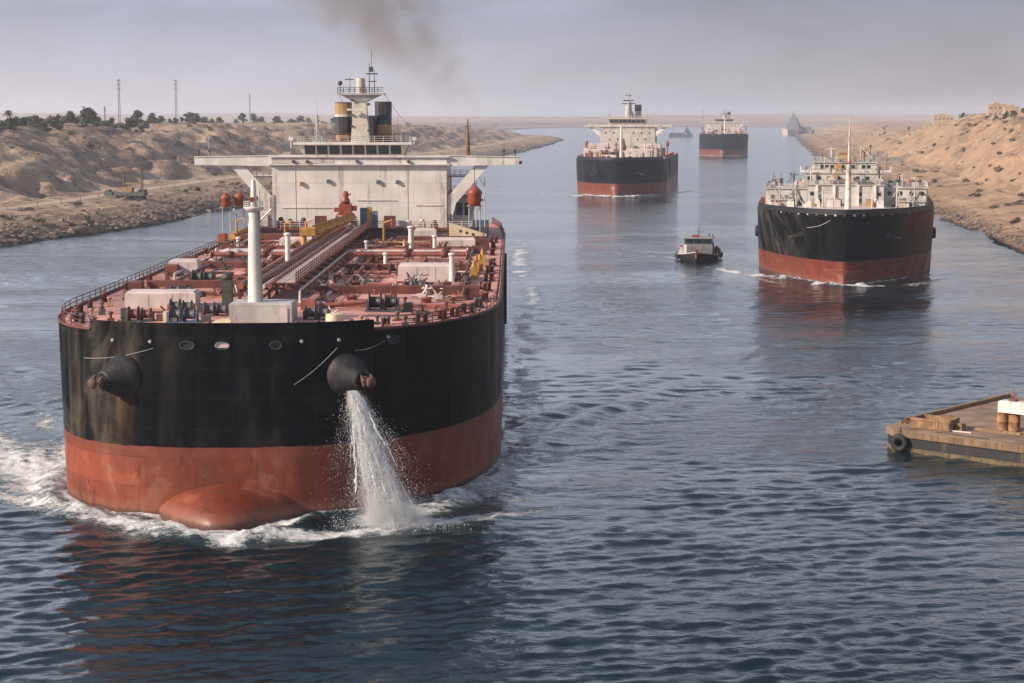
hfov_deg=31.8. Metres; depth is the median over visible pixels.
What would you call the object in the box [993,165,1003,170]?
scrub bush
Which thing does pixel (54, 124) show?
tree
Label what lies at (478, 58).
sky
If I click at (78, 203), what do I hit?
scrub bush
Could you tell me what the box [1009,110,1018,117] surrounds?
tree
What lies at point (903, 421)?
timber baulk
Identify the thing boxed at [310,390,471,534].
water spray
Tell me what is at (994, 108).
building
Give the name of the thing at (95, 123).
tree
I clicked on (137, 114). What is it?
tree
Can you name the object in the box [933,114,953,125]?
building
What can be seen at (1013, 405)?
water tank
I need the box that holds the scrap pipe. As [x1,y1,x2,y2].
[950,430,971,433]
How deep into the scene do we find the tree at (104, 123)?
995.09 m
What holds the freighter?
on the water
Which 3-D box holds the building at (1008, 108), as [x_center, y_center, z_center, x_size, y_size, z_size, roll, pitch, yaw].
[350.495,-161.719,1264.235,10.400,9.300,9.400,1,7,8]
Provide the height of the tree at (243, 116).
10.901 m
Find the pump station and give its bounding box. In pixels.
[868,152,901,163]
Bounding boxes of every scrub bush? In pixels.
[36,217,45,223]
[73,200,81,205]
[188,186,200,190]
[972,191,980,196]
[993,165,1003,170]
[1010,217,1022,223]
[1013,200,1023,204]
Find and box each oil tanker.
[57,49,521,530]
[576,85,677,195]
[699,104,748,155]
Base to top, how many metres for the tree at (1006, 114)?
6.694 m
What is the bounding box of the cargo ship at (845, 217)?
[755,120,935,284]
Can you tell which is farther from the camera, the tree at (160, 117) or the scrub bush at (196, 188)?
the tree at (160, 117)
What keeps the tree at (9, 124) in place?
on the terrain
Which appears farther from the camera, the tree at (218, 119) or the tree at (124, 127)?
the tree at (218, 119)
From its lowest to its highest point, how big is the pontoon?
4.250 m
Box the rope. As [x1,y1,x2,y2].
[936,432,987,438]
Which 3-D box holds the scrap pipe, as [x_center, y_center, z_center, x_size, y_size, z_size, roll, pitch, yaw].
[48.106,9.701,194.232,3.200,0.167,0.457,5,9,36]
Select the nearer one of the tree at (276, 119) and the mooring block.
the mooring block
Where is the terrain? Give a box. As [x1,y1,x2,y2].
[0,109,1023,253]
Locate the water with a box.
[0,127,1023,682]
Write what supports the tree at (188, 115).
on the terrain
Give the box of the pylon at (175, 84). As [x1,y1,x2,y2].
[174,80,177,122]
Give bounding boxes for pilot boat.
[675,227,722,262]
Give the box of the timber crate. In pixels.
[910,414,959,431]
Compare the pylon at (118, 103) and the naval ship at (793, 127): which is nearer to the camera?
the pylon at (118, 103)
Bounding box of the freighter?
[668,126,692,136]
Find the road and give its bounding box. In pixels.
[0,139,523,209]
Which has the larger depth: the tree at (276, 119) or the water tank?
the tree at (276, 119)
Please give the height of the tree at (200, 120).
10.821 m
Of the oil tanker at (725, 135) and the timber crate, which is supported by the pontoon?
the timber crate
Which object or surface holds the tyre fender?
hanging from the pontoon
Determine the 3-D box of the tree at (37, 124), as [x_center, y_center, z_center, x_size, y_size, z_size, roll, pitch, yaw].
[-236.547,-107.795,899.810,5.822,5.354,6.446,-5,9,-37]
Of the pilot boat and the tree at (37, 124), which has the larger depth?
the tree at (37, 124)
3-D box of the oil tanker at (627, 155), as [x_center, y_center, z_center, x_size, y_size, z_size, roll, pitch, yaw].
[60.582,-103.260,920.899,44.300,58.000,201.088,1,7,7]
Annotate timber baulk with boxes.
[899,420,910,423]
[975,428,1020,434]
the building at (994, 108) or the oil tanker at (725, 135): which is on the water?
the oil tanker at (725, 135)
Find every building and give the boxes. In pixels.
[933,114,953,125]
[987,102,1007,116]
[1003,105,1018,113]
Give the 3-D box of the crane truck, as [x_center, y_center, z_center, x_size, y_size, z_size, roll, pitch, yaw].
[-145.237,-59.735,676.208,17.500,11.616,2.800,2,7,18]
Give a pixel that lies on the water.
(700, 473)
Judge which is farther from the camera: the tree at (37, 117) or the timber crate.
the tree at (37, 117)
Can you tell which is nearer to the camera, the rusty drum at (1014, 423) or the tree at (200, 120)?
the rusty drum at (1014, 423)
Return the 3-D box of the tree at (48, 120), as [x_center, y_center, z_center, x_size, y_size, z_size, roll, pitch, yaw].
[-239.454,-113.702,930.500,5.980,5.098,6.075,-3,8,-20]
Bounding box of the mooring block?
[955,423,965,430]
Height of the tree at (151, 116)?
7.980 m
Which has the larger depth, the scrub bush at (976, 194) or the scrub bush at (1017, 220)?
the scrub bush at (976, 194)
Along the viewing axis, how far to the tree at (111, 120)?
1052.61 m
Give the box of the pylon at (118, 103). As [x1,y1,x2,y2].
[116,80,120,125]
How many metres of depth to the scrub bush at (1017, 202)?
665.59 m
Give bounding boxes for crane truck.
[104,167,147,197]
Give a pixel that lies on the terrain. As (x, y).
(38, 165)
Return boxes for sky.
[0,0,1023,116]
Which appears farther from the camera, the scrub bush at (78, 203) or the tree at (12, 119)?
the tree at (12, 119)
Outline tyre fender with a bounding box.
[890,427,907,451]
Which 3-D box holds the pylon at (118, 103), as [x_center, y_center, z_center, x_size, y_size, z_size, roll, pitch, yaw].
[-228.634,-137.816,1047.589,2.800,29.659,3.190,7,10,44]
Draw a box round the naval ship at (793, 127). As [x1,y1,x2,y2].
[782,111,813,134]
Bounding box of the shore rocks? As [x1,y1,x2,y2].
[0,143,1023,247]
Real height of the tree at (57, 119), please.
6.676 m
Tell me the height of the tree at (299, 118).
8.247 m
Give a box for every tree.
[0,120,9,132]
[3,110,12,128]
[5,117,18,127]
[7,121,14,130]
[13,117,28,125]
[27,118,35,126]
[32,121,41,128]
[33,115,43,121]
[39,121,51,132]
[44,117,52,125]
[49,121,58,130]
[54,114,64,124]
[63,111,73,122]
[76,107,97,123]
[76,118,87,127]
[93,121,99,128]
[99,120,109,126]
[108,117,117,126]
[119,123,128,129]
[125,117,137,129]
[130,110,143,120]
[133,124,144,132]
[142,120,150,126]
[147,112,156,123]
[158,115,165,122]
[183,112,200,121]
[191,115,204,122]
[215,117,223,122]
[238,113,247,122]
[250,113,259,121]
[272,115,284,122]
[296,115,305,122]
[1002,111,1008,119]
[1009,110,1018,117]
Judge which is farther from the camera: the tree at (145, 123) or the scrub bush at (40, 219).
the tree at (145, 123)
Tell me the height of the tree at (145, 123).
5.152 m
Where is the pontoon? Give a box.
[886,393,1023,466]
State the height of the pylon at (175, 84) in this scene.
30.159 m
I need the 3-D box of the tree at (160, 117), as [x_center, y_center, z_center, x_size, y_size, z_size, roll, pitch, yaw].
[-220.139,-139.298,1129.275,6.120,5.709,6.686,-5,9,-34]
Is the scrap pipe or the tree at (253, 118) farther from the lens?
the tree at (253, 118)
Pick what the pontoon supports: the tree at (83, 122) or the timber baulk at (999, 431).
the timber baulk at (999, 431)
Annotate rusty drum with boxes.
[996,411,1008,430]
[1008,413,1020,431]
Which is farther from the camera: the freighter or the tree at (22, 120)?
the freighter
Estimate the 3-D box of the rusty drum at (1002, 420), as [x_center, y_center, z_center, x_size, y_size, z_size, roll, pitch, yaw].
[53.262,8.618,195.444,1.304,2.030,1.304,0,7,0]
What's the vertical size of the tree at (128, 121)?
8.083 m
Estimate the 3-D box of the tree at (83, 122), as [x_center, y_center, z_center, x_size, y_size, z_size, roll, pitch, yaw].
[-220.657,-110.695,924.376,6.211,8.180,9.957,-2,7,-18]
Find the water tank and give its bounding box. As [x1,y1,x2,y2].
[997,390,1023,414]
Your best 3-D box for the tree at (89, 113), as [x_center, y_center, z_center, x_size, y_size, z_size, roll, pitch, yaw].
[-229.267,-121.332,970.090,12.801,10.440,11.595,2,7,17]
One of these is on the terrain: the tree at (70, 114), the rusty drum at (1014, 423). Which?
the tree at (70, 114)
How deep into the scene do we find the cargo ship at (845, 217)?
404.30 m
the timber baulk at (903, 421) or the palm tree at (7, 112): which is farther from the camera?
the palm tree at (7, 112)
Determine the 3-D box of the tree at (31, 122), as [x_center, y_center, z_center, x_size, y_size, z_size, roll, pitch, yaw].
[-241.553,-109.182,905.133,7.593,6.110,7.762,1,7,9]
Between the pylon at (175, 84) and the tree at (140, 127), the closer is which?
the tree at (140, 127)
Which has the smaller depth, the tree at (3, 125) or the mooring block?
the mooring block
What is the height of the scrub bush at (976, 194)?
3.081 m
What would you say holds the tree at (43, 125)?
on the terrain
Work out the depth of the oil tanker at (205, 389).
170.24 m
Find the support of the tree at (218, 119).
on the terrain

